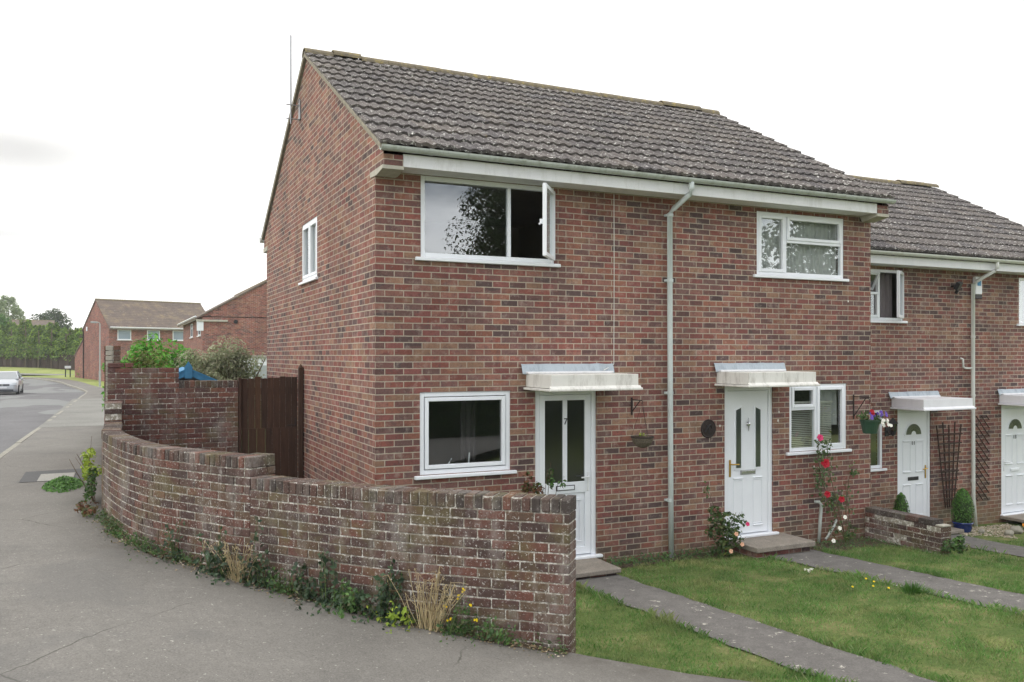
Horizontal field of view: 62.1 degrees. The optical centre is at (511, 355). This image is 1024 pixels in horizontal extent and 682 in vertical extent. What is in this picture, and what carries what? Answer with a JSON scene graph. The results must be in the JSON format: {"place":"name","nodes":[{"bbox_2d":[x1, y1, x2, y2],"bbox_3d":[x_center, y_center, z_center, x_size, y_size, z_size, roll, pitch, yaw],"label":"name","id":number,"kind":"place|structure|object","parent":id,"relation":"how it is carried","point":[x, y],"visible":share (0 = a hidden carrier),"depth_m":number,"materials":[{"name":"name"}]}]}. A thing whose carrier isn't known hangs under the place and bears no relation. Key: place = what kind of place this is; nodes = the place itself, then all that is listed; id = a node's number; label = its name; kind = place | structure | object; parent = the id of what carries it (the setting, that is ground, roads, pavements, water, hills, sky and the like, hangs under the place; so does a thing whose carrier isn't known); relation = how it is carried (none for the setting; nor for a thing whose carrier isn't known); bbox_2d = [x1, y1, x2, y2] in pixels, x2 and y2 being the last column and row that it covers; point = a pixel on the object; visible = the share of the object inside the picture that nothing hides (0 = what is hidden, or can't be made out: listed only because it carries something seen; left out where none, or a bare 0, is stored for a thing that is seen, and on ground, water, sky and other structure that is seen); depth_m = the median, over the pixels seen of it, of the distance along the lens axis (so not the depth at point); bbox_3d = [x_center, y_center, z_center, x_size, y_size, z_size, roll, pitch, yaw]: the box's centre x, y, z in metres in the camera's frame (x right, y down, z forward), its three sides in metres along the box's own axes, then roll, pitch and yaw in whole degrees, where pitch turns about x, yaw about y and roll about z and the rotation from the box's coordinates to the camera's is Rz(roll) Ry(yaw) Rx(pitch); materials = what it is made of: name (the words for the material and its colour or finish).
{"place":"outdoors","nodes":[
{"label":"outdoors","id":0,"kind":"place"},
{"bbox_2d":[0,367,74,375],"bbox_3d":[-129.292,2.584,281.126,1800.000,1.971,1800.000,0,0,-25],"label":"ground","id":1,"kind":"structure","parent":0,"point":[39,370],"depth_m":100.07,"materials":[{"name":"plant"}]},
{"bbox_2d":[0,325,6,355],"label":"conifer tree","id":2,"kind":"object","parent":1,"relation":"on","point":[1,328],"visible":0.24,"depth_m":120.56,"materials":[{"name":"green plant"}]},
{"bbox_2d":[0,313,11,326],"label":"tree","id":3,"kind":"object","parent":1,"relation":"on","point":[4,320],"visible":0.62,"depth_m":127.33,"materials":[{"name":"green plant"}]},
{"bbox_2d":[0,322,23,366],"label":"conifer tree","id":4,"kind":"object","parent":1,"relation":"on","point":[9,328],"visible":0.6,"depth_m":116.57,"materials":[{"name":"green plant"}]},
{"bbox_2d":[0,295,25,319],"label":"tree","id":5,"kind":"object","parent":1,"relation":"on","point":[17,313],"visible":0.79,"depth_m":149.10,"materials":[{"name":"green plant"}]},
{"bbox_2d":[7,319,37,366],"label":"conifer tree","id":6,"kind":"object","parent":1,"relation":"on","point":[24,331],"visible":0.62,"depth_m":112.97,"materials":[{"name":"green plant"}]},
{"bbox_2d":[6,320,54,351],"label":"brick house","id":7,"kind":"structure","parent":1,"relation":"on","point":[40,322],"depth_m":142.42,"materials":[{"name":"tile"}]},
{"bbox_2d":[20,324,50,367],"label":"conifer tree","id":8,"kind":"object","parent":1,"relation":"on","point":[37,331],"visible":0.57,"depth_m":109.95,"materials":[{"name":"green plant"}]},
{"bbox_2d":[0,353,74,369],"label":"board fence","id":9,"kind":"object","parent":1,"relation":"on","point":[61,362],"visible":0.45,"depth_m":109.21,"materials":[{"name":"brown wood"}]},
{"bbox_2d":[35,322,64,367],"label":"conifer tree","id":10,"kind":"object","parent":1,"relation":"on","point":[51,329],"visible":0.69,"depth_m":107.46,"materials":[{"name":"green plant"}]},
{"bbox_2d":[29,308,72,329],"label":"tree","id":11,"kind":"object","parent":1,"relation":"on","point":[58,318],"visible":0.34,"depth_m":169.05,"materials":[{"name":"green plant"}]},
{"bbox_2d":[22,376,103,387],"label":"grass verge","id":12,"kind":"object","parent":1,"relation":"on","point":[91,382],"depth_m":80.42,"materials":[{"name":"plant"}]},
{"bbox_2d":[65,366,70,376],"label":"street name sign","id":13,"kind":"object","parent":12,"relation":"on","point":[65,370],"visible":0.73,"depth_m":85.02,"materials":[{"name":"metal"}]},
{"bbox_2d":[90,321,100,386],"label":"street lamp","id":14,"kind":"object","parent":12,"relation":"on","point":[99,352],"visible":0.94,"depth_m":68.27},
{"bbox_2d":[74,298,204,380],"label":"brick house","id":15,"kind":"structure","parent":12,"relation":"on","point":[124,324],"depth_m":80.37,"materials":[{"name":"brick"}]},
{"bbox_2d":[117,330,130,339],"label":"window","id":16,"kind":"structure","parent":15,"relation":"in","point":[121,334],"depth_m":77.86,"materials":[{"name":"white paint"}]},
{"bbox_2d":[147,330,159,340],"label":"window","id":17,"kind":"structure","parent":15,"relation":"in","point":[148,331],"depth_m":79.67,"materials":[{"name":"white paint"}]},
{"bbox_2d":[172,331,182,340],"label":"window","id":18,"kind":"structure","parent":15,"relation":"in","point":[177,335],"depth_m":81.22,"materials":[{"name":"white paint"}]},
{"bbox_2d":[177,279,266,374],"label":"brick house","id":19,"kind":"structure","parent":12,"relation":"on","point":[242,315],"depth_m":51.09,"materials":[{"name":"brick"}]},
{"bbox_2d":[189,323,192,338],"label":"window","id":20,"kind":"structure","parent":19,"relation":"in","point":[192,323],"depth_m":56.26,"materials":[{"name":"white paint"}]},
{"bbox_2d":[49,327,78,360],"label":"conifer tree","id":21,"kind":"object","parent":1,"relation":"on","point":[60,341],"visible":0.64,"depth_m":105.50,"materials":[{"name":"green plant"}]},
{"bbox_2d":[60,327,82,360],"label":"conifer tree","id":22,"kind":"object","parent":1,"relation":"on","point":[75,341],"visible":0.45,"depth_m":103.64,"materials":[{"name":"green plant"}]},
{"bbox_2d":[259,35,678,578],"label":"brick house","id":23,"kind":"structure","parent":1,"relation":"on","point":[451,304],"depth_m":10.88,"materials":[{"name":"brick"}]},
{"bbox_2d":[298,216,317,285],"bbox_3d":[-3.032,-1.578,12.946,0.205,0.945,1.250,0,0,-25],"label":"window","id":24,"kind":"structure","parent":23,"relation":"in","point":[311,226],"depth_m":12.96,"materials":[{"name":"plastic"}]},
{"bbox_2d":[414,391,516,479],"bbox_3d":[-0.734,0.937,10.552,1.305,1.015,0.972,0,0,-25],"label":"window","id":25,"kind":"structure","parent":23,"relation":"in","point":[467,399],"depth_m":10.26,"materials":[{"name":"plastic"}]},
{"bbox_2d":[415,175,560,267],"bbox_3d":[-0.183,-1.605,10.109,1.905,1.000,0.540,0,0,-25],"label":"window","id":26,"kind":"structure","parent":23,"relation":"in","point":[439,257],"depth_m":10.29,"materials":[{"name":"plastic"}]},
{"bbox_2d":[535,391,602,559],"bbox_3d":[0.697,1.507,10.752,0.975,2.155,0.155,0,0,-25],"label":"door","id":27,"kind":"structure","parent":23,"relation":"in","point":[565,425],"depth_m":10.83,"materials":[{"name":"plastic"}]},
{"bbox_2d":[630,403,653,447],"bbox_3d":[1.675,0.897,10.923,0.304,0.576,0.299,0,0,-25],"label":"hanging basket","id":28,"kind":"object","parent":23,"relation":"hanging from","point":[642,440],"visible":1,"depth_m":10.84,"materials":[{"name":"wicker"}]},
{"bbox_2d":[493,83,895,557],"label":"brick house","id":29,"kind":"structure","parent":1,"relation":"on","point":[764,311],"depth_m":12.16,"materials":[{"name":"brick"}]},
{"bbox_2d":[725,386,778,538],"bbox_3d":[3.355,1.492,12.003,0.960,2.125,0.155,0,0,-25],"label":"door","id":30,"kind":"structure","parent":29,"relation":"in","point":[748,414],"depth_m":12.03,"materials":[{"name":"plastic"}]},
{"bbox_2d":[753,211,848,281],"bbox_3d":[4.201,-1.578,12.447,1.810,0.945,0.198,0,0,-25],"label":"window","id":31,"kind":"structure","parent":29,"relation":"in","point":[789,246],"depth_m":12.49,"materials":[{"name":"plastic"}]},
{"bbox_2d":[786,383,851,455],"bbox_3d":[4.490,0.932,12.608,1.260,1.025,0.242,0,0,-25],"label":"window","id":32,"kind":"structure","parent":29,"relation":"in","point":[822,406],"depth_m":12.60,"materials":[{"name":"plastic"}]},
{"bbox_2d":[856,400,892,433],"bbox_3d":[5.293,0.899,12.490,0.480,0.501,0.391,0,0,38],"label":"hanging basket","id":33,"kind":"object","parent":29,"relation":"hanging from","point":[870,425],"visible":1,"depth_m":12.46,"materials":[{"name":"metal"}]},
{"bbox_2d":[662,174,985,533],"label":"brick house","id":34,"kind":"structure","parent":1,"relation":"on","point":[917,348],"depth_m":15.38,"materials":[{"name":"brick"}]},
{"bbox_2d":[871,410,886,471],"bbox_3d":[6.023,1.497,14.787,1.290,1.075,0.120,0,0,-25],"label":"window","id":35,"kind":"structure","parent":34,"relation":"in","point":[879,434],"depth_m":15.02,"materials":[{"name":"plastic"}]},
{"bbox_2d":[871,269,907,322],"bbox_3d":[6.269,-1.048,14.840,1.820,0.945,0.536,0,0,-25],"label":"window","id":36,"kind":"structure","parent":34,"relation":"in","point":[881,280],"depth_m":15.16,"materials":[{"name":"plastic"}]},
{"bbox_2d":[898,410,929,516],"bbox_3d":[7.282,2.027,15.376,0.950,2.135,0.155,0,0,-25],"label":"door","id":37,"kind":"structure","parent":34,"relation":"in","point":[913,426],"depth_m":15.40,"materials":[{"name":"plastic"}]},
{"bbox_2d":[936,422,962,507],"bbox_3d":[8.071,2.015,15.685,0.690,1.573,0.048,0,0,-25],"label":"fan trellis","id":38,"kind":"object","parent":34,"relation":"attached to","point":[948,462],"visible":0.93,"depth_m":15.68,"materials":[{"name":"brown wood"}]},
{"bbox_2d":[846,174,1023,525],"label":"brick house","id":39,"kind":"structure","parent":1,"relation":"on","point":[993,363],"depth_m":16.39,"materials":[{"name":"brick"}]},
{"bbox_2d":[975,415,989,500],"bbox_3d":[8.918,1.941,16.105,0.387,1.633,0.030,0,0,-25],"label":"lattice trellis","id":40,"kind":"object","parent":39,"relation":"attached to","point":[981,457],"visible":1,"depth_m":16.09,"materials":[{"name":"brown wood"}]},
{"bbox_2d":[1000,405,1023,515],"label":"door","id":41,"kind":"structure","parent":39,"relation":"in","point":[1012,417],"depth_m":16.55,"materials":[{"name":"plastic"}]},
{"bbox_2d":[1017,278,1023,325],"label":"window","id":42,"kind":"structure","parent":39,"relation":"in","point":[1021,280],"depth_m":16.91,"materials":[{"name":"plastic"}]},
{"bbox_2d":[0,393,84,453],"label":"road","id":43,"kind":"structure","parent":0,"point":[22,415],"depth_m":34.36,"materials":[{"name":"asphalt"}]},
{"bbox_2d":[0,371,23,393],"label":"parked car","id":44,"kind":"object","parent":43,"relation":"on","point":[11,381],"visible":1,"depth_m":55.07,"materials":[{"name":"grey paint"}]},
{"bbox_2d":[0,379,84,393],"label":"side road","id":45,"kind":"structure","parent":0,"point":[36,386],"depth_m":68.88,"materials":[{"name":"asphalt"}]},
{"bbox_2d":[20,373,73,374],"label":"path","id":46,"kind":"structure","parent":0,"point":[42,374],"depth_m":89.51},
{"bbox_2d":[178,361,215,380],"bbox_3d":[-5.794,1.175,15.064,1.520,2.150,1.445,0,0,-25],"label":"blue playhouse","id":47,"kind":"object","parent":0,"point":[187,373],"visible":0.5,"depth_m":14.47,"materials":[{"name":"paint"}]},
{"bbox_2d":[0,377,749,681],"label":"pavement","id":48,"kind":"structure","parent":0,"point":[80,601],"depth_m":6.10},
{"bbox_2d":[0,377,87,457],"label":"kerb","id":49,"kind":"structure","parent":48,"relation":"on","point":[9,449],"depth_m":27.02,"materials":[{"name":"concrete"}]},
{"bbox_2d":[19,468,84,482],"bbox_3d":[-7.162,1.868,13.285,0.870,0.016,1.500,0,0,-25],"label":"pavement tar patch","id":50,"kind":"object","parent":48,"relation":"on","point":[32,476],"visible":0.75,"depth_m":13.46,"materials":[{"name":"asphalt"}]},
{"bbox_2d":[37,472,74,481],"bbox_3d":[-6.985,1.891,13.037,0.480,0.066,0.840,0,0,-25],"label":"access cover","id":51,"kind":"object","parent":48,"relation":"on","point":[45,477],"visible":0.48,"depth_m":13.15,"materials":[{"name":"metal"}]},
{"bbox_2d":[41,475,83,492],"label":"pavement weed","id":52,"kind":"object","parent":48,"relation":"on","point":[67,483],"visible":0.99,"depth_m":11.90,"materials":[{"name":"green plant"}]},
{"bbox_2d":[38,412,104,427],"bbox_3d":[-14.030,2.043,27.515,1.740,0.087,7.900,0,0,-25],"label":"pavement patch","id":53,"kind":"object","parent":48,"relation":"on","point":[79,419],"visible":0.85,"depth_m":26.57,"materials":[{"name":"concrete"}]},
{"bbox_2d":[57,398,103,412],"bbox_3d":[-18.836,2.167,37.742,1.730,0.160,14.500,0,0,-25],"label":"pavement crossover","id":54,"kind":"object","parent":48,"relation":"on","point":[88,405],"visible":0.81,"depth_m":35.68,"materials":[{"name":"concrete"}]},
{"bbox_2d":[69,437,101,501],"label":"roadside shrub","id":55,"kind":"object","parent":48,"relation":"on","point":[89,475],"visible":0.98,"depth_m":10.54,"materials":[{"name":"green plant"}]},
{"bbox_2d":[74,500,98,516],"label":"wall weed","id":56,"kind":"object","parent":48,"relation":"on","point":[82,508],"depth_m":9.63,"materials":[{"name":"red plant"}]},
{"bbox_2d":[104,346,120,422],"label":"street side wall","id":57,"kind":"structure","parent":48,"relation":"on","point":[113,353],"depth_m":12.37,"materials":[{"name":"brick"}]},
{"bbox_2d":[191,526,241,584],"bbox_3d":[-2.590,1.716,7.462,0.448,0.487,0.712,0,0,-25],"label":"wall weed","id":58,"kind":"object","parent":48,"relation":"on","point":[215,560],"depth_m":7.44,"materials":[{"name":"green plant"}]},
{"bbox_2d":[99,517,568,653],"bbox_3d":[-2.291,2.011,7.673,6.083,0.381,0.757,0,0,33],"label":"soil strip","id":59,"kind":"object","parent":48,"relation":"on","point":[473,634],"visible":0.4,"depth_m":6.61,"materials":[{"name":"soil"}]},
{"bbox_2d":[101,523,125,542],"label":"wall weed","id":60,"kind":"object","parent":59,"relation":"on","point":[117,534],"depth_m":8.62,"materials":[{"name":"green plant"}]},
{"bbox_2d":[118,535,156,561],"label":"wall weed","id":61,"kind":"object","parent":59,"relation":"on","point":[143,548],"depth_m":8.11,"materials":[{"name":"green plant"}]},
{"bbox_2d":[150,518,185,568],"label":"wall weed","id":62,"kind":"object","parent":59,"relation":"on","point":[175,556],"depth_m":7.84,"materials":[{"name":"green plant"}]},
{"bbox_2d":[203,540,257,582],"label":"dry grass","id":63,"kind":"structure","parent":59,"relation":"on","point":[237,577],"depth_m":7.34,"materials":[{"name":"plant"}]},
{"bbox_2d":[226,516,272,593],"bbox_3d":[-2.248,1.685,7.299,0.420,0.630,0.646,0,0,-25],"label":"wall weed","id":64,"kind":"object","parent":59,"relation":"on","point":[254,572],"depth_m":7.25,"materials":[{"name":"green plant"}]},
{"bbox_2d":[262,567,300,597],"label":"wall weed","id":65,"kind":"object","parent":59,"relation":"on","point":[277,584],"depth_m":7.12,"materials":[{"name":"green plant"}]},
{"bbox_2d":[283,548,346,615],"bbox_3d":[-1.619,1.815,6.978,0.600,0.498,0.954,0,0,-25],"label":"wall weed","id":66,"kind":"object","parent":59,"relation":"on","point":[305,594],"depth_m":6.94,"materials":[{"name":"green plant"}]},
{"bbox_2d":[86,508,567,657],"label":"creeping weeds","id":67,"kind":"object","parent":59,"relation":"on","point":[112,524],"visible":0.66,"depth_m":7.41,"materials":[{"name":"green plant"}]},
{"bbox_2d":[92,520,567,657],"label":"leaf litter","id":68,"kind":"object","parent":59,"relation":"on","point":[513,644],"visible":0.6,"depth_m":6.93,"materials":[{"name":"plant"}]},
{"bbox_2d":[311,577,370,622],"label":"wall weed","id":69,"kind":"object","parent":59,"relation":"on","point":[352,605],"depth_m":6.72,"materials":[{"name":"green plant"}]},
{"bbox_2d":[337,559,416,631],"bbox_3d":[-1.053,1.841,6.746,0.732,0.496,0.713,0,0,14],"label":"wall weed","id":70,"kind":"object","parent":59,"relation":"on","point":[382,596],"depth_m":6.64,"materials":[{"name":"green plant"}]},
{"bbox_2d":[383,566,466,631],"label":"dry grass","id":71,"kind":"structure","parent":59,"relation":"on","point":[431,617],"depth_m":6.50,"materials":[{"name":"plant"}]},
{"bbox_2d":[436,615,526,646],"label":"wall weed","id":72,"kind":"object","parent":59,"relation":"on","point":[500,634],"depth_m":6.33,"materials":[{"name":"green plant"}]},
{"bbox_2d":[101,401,575,652],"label":"curved garden wall","id":73,"kind":"structure","parent":48,"relation":"on","point":[510,556],"depth_m":6.86,"materials":[{"name":"brick"}]},
{"bbox_2d":[366,601,427,632],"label":"wall weed","id":74,"kind":"object","parent":48,"relation":"on","point":[392,616],"depth_m":6.51,"materials":[{"name":"green plant"}]},
{"bbox_2d":[440,578,478,637],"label":"ragwort","id":75,"kind":"object","parent":48,"relation":"on","point":[450,629],"visible":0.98,"depth_m":6.41,"materials":[{"name":"green plant"}]},
{"bbox_2d":[0,0,1023,329],"label":"sky","id":76,"kind":"structure","parent":0,"point":[141,141],"materials":[{"name":"white"}]},
{"bbox_2d":[576,574,935,681],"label":"garden path","id":77,"kind":"structure","parent":0,"point":[778,645],"depth_m":7.73,"materials":[{"name":"concrete"}]},
{"bbox_2d":[575,537,1023,681],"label":"lawn","id":78,"kind":"structure","parent":0,"point":[1006,631],"depth_m":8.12,"materials":[{"name":"plant"}]},
{"bbox_2d":[520,462,566,493],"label":"door side shrub","id":79,"kind":"object","parent":78,"relation":"on","point":[529,487],"visible":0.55,"depth_m":10.06,"materials":[{"name":"green plant"}]},
{"bbox_2d":[601,546,734,569],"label":"foot weeds","id":80,"kind":"object","parent":78,"relation":"on","point":[666,556],"visible":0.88,"depth_m":11.21,"materials":[{"name":"green plant"}]},
{"bbox_2d":[611,551,737,567],"bbox_3d":[2.110,2.698,11.219,2.050,0.030,0.329,0,0,-25],"label":"flower bed","id":81,"kind":"object","parent":78,"relation":"on","point":[641,562],"visible":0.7,"depth_m":11.20,"materials":[{"name":"soil"}]},
{"bbox_2d":[703,481,749,557],"bbox_3d":[2.865,2.237,11.387,0.617,1.095,0.490,0,0,9],"label":"peach rose bush","id":82,"kind":"object","parent":81,"relation":"on","point":[722,541],"visible":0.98,"depth_m":11.35,"materials":[{"name":"green plant"}]},
{"bbox_2d":[810,538,893,550],"bbox_3d":[4.794,2.737,12.267,1.500,0.062,0.720,0,0,-25],"label":"flower bed","id":83,"kind":"object","parent":78,"relation":"on","point":[818,545],"visible":0.62,"depth_m":12.30,"materials":[{"name":"soil"}]},
{"bbox_2d":[811,430,859,541],"bbox_3d":[4.779,1.926,12.479,0.944,1.654,0.279,0,0,-25],"label":"climbing rose","id":84,"kind":"object","parent":83,"relation":"on","point":[825,463],"visible":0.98,"depth_m":12.44,"materials":[{"name":"green plant"}]},
{"bbox_2d":[827,514,861,544],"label":"white rose bush","id":85,"kind":"object","parent":83,"relation":"on","point":[845,534],"visible":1,"depth_m":12.14,"materials":[{"name":"green plant"}]},
{"bbox_2d":[813,536,890,551],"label":"bed weeds","id":86,"kind":"object","parent":83,"relation":"on","point":[849,544],"visible":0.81,"depth_m":12.19,"materials":[{"name":"green plant"}]},
{"bbox_2d":[865,506,950,554],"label":"garden wall","id":87,"kind":"structure","parent":78,"relation":"on","point":[915,531],"depth_m":12.23,"materials":[{"name":"brick"}]},
{"bbox_2d":[899,579,928,594],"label":"lawn tuft","id":88,"kind":"object","parent":78,"relation":"on","point":[913,590],"visible":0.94,"depth_m":9.32,"materials":[{"name":"green plant"}]},
{"bbox_2d":[940,535,967,554],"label":"wall weed","id":89,"kind":"object","parent":78,"relation":"on","point":[957,545],"depth_m":11.58,"materials":[{"name":"green plant"}]},
{"bbox_2d":[952,538,1023,569],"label":"lawn grass","id":90,"kind":"structure","parent":78,"relation":"on","point":[1000,560],"depth_m":13.08,"materials":[{"name":"plant"}]},
{"bbox_2d":[772,549,1023,613],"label":"garden path","id":91,"kind":"structure","parent":0,"point":[968,591],"depth_m":10.01,"materials":[{"name":"concrete"}]},
{"bbox_2d":[951,534,1023,556],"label":"garden path","id":92,"kind":"structure","parent":0,"point":[1002,547],"depth_m":13.95,"materials":[{"name":"concrete"}]},
{"bbox_2d":[951,521,1023,541],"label":"front bed","id":93,"kind":"object","parent":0,"point":[1000,538],"visible":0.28,"depth_m":15.07,"materials":[{"name":"soil"}]},
{"bbox_2d":[892,492,909,512],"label":"topiary bush","id":94,"kind":"object","parent":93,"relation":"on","point":[900,503],"visible":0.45,"depth_m":14.62,"materials":[{"name":"green plant"}]},
{"bbox_2d":[952,520,973,532],"bbox_3d":[8.099,3.098,15.272,0.350,0.225,0.346,0,0,-25],"label":"plant pot","id":95,"kind":"object","parent":93,"relation":"on","point":[967,527],"visible":0.6,"depth_m":15.14,"materials":[{"name":"ceramic"}]},
{"bbox_2d":[950,488,974,522],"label":"topiary bush","id":96,"kind":"object","parent":95,"relation":"on","point":[962,508],"visible":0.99,"depth_m":15.17,"materials":[{"name":"green plant"}]},
{"bbox_2d":[959,523,1023,538],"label":"gravel","id":97,"kind":"structure","parent":93,"relation":"on","point":[988,529],"depth_m":15.37,"materials":[{"name":"gravel"}]},
{"bbox_2d":[1004,530,1013,535],"bbox_3d":[8.775,3.141,15.008,0.174,0.134,0.138,0,0,-42],"label":"garden stone","id":98,"kind":"object","parent":93,"relation":"on","point":[1009,532],"visible":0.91,"depth_m":14.97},
{"bbox_2d":[1010,526,1022,533],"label":"garden stone","id":99,"kind":"object","parent":93,"relation":"on","point":[1017,529],"visible":0.88,"depth_m":15.22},
{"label":"back garden","id":100,"kind":"structure","parent":0,"visible":0},
{"bbox_2d":[101,332,193,410],"bbox_3d":[-8.358,0.859,19.671,2.108,2.803,1.835,0,0,-25],"label":"laurel bush","id":101,"kind":"object","parent":100,"relation":"on","point":[137,347],"visible":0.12,"depth_m":19.61,"materials":[{"name":"green plant"}]},
{"bbox_2d":[128,349,169,367],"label":"olive bush","id":102,"kind":"object","parent":100,"relation":"on","point":[147,363],"visible":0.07,"depth_m":16.48,"materials":[{"name":"green plant"}]},
{"bbox_2d":[108,363,237,452],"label":"tall brick wall","id":103,"kind":"structure","parent":100,"relation":"on","point":[164,406],"depth_m":12.50,"materials":[{"name":"brick"}]},
{"bbox_2d":[238,364,302,477],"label":"garden gate","id":104,"kind":"structure","parent":103,"relation":"attached to","point":[260,430],"depth_m":13.11,"materials":[{"name":"brown wood"}]},
{"bbox_2d":[170,335,265,380],"bbox_3d":[-6.054,0.917,17.504,2.251,2.687,1.572,0,0,-25],"label":"grey shrub","id":105,"kind":"object","parent":100,"relation":"on","point":[214,365],"visible":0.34,"depth_m":17.39,"materials":[{"name":"green plant"}]},
{"bbox_2d":[241,355,266,378],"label":"white garage","id":106,"kind":"structure","parent":100,"relation":"on","point":[263,370],"depth_m":44.55,"materials":[{"name":"paint"}]},
{"bbox_2d":[253,365,266,378],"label":"garage door","id":107,"kind":"structure","parent":106,"relation":"in","point":[264,368],"depth_m":44.55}
]}

